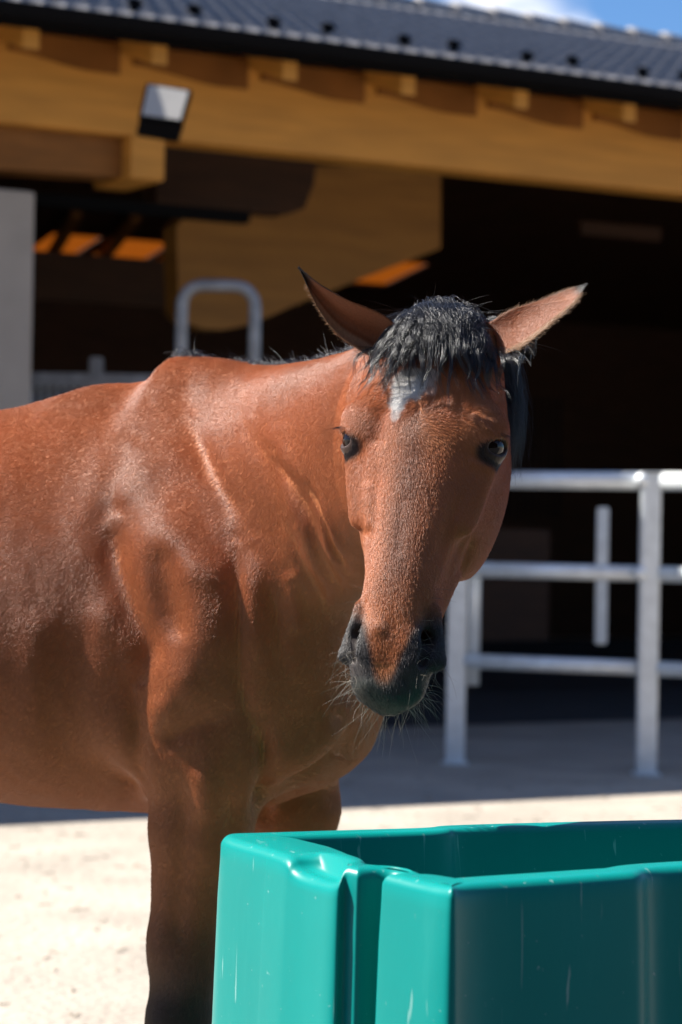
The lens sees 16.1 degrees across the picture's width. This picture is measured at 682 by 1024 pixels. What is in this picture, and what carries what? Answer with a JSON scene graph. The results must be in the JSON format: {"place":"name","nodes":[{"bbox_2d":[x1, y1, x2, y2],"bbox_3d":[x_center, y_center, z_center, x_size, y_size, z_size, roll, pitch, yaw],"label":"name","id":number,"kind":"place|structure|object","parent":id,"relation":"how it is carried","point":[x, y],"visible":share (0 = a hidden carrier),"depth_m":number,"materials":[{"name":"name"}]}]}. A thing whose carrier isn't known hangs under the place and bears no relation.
{"place":"outdoors","nodes":[
{"label":"outdoors","id":0,"kind":"place"},
{"bbox_2d":[0,636,681,1023],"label":"ground","id":1,"kind":"structure","parent":0,"point":[584,766],"depth_m":10.74,"materials":[{"name":"beige sand"}]},
{"bbox_2d":[31,357,150,402],"bbox_3d":[-1.185,0.224,14.599,1.473,2.310,0.070,1,0,0],"label":"stall front","id":2,"kind":"object","parent":1,"relation":"on","point":[95,375],"visible":0.12,"depth_m":14.58,"materials":[{"name":"metal"}]},
{"bbox_2d":[175,279,260,361],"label":"tube arch","id":3,"kind":"structure","parent":1,"relation":"on","point":[188,291],"depth_m":13.88,"materials":[{"name":"metal"}]},
{"bbox_2d":[0,266,588,1023],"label":"horse","id":4,"kind":"object","parent":1,"relation":"on","point":[228,586],"visible":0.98,"depth_m":3.92},
{"bbox_2d":[0,0,681,654],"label":"barn","id":5,"kind":"structure","parent":1,"relation":"on","point":[384,156],"depth_m":16.72,"materials":[{"name":"wood"}]},
{"bbox_2d":[136,83,191,142],"bbox_3d":[-0.948,-2.184,13.428,0.294,0.389,1.120,1,0,0],"label":"floodlight","id":6,"kind":"object","parent":5,"relation":"attached to","point":[163,112],"visible":1,"depth_m":12.91,"materials":[{"name":"black metal"}]},
{"bbox_2d":[595,507,608,643],"bbox_3d":[1.555,0.380,14.398,0.070,0.817,0.040,1,0,0],"label":"steel upright","id":7,"kind":"object","parent":5,"relation":"hanging from","point":[602,539],"visible":0.81,"depth_m":14.38,"materials":[{"name":"silver metal"}]},
{"bbox_2d":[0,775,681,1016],"bbox_3d":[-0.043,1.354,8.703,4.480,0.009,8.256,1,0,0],"label":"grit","id":8,"kind":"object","parent":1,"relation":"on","point":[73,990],"visible":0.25,"depth_m":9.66,"materials":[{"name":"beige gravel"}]},
{"bbox_2d":[441,579,468,764],"bbox_3d":[0.647,0.587,13.466,0.150,1.632,0.150,1,0,0],"label":"fence post","id":9,"kind":"object","parent":1,"relation":"on","point":[456,685],"visible":0.51,"depth_m":13.41,"materials":[{"name":"metal"}]},
{"bbox_2d":[464,471,648,684],"bbox_3d":[1.182,0.374,13.236,1.064,1.193,0.138,1,0,26],"label":"paddock fence","id":10,"kind":"object","parent":9,"relation":"attached to","point":[475,660],"visible":0.94,"depth_m":13.21,"materials":[{"name":"metal"}]},
{"bbox_2d":[630,472,661,775],"bbox_3d":[1.658,0.602,13.026,0.150,1.632,0.150,1,0,0],"label":"fence post","id":11,"kind":"object","parent":1,"relation":"on","point":[648,632],"visible":1,"depth_m":12.98,"materials":[{"name":"metal"}]},
{"bbox_2d":[657,472,681,676],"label":"paddock fence","id":12,"kind":"object","parent":11,"relation":"attached to","point":[670,480],"visible":1,"depth_m":12.94,"materials":[{"name":"metal"}]},
{"bbox_2d":[381,638,681,726],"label":"barn floor","id":13,"kind":"structure","parent":0,"point":[496,696],"depth_m":18.97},
{"bbox_2d":[436,0,681,35],"label":"sky","id":14,"kind":"structure","parent":0,"point":[655,16],"materials":[{"name":"blue"}]},
{"label":"yard paving","id":15,"kind":"structure","parent":0,"visible":0},
{"bbox_2d":[212,819,681,1023],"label":"feed trough","id":16,"kind":"object","parent":15,"relation":"on","point":[550,923],"visible":1,"depth_m":2.99,"materials":[{"name":"teal plastic"}]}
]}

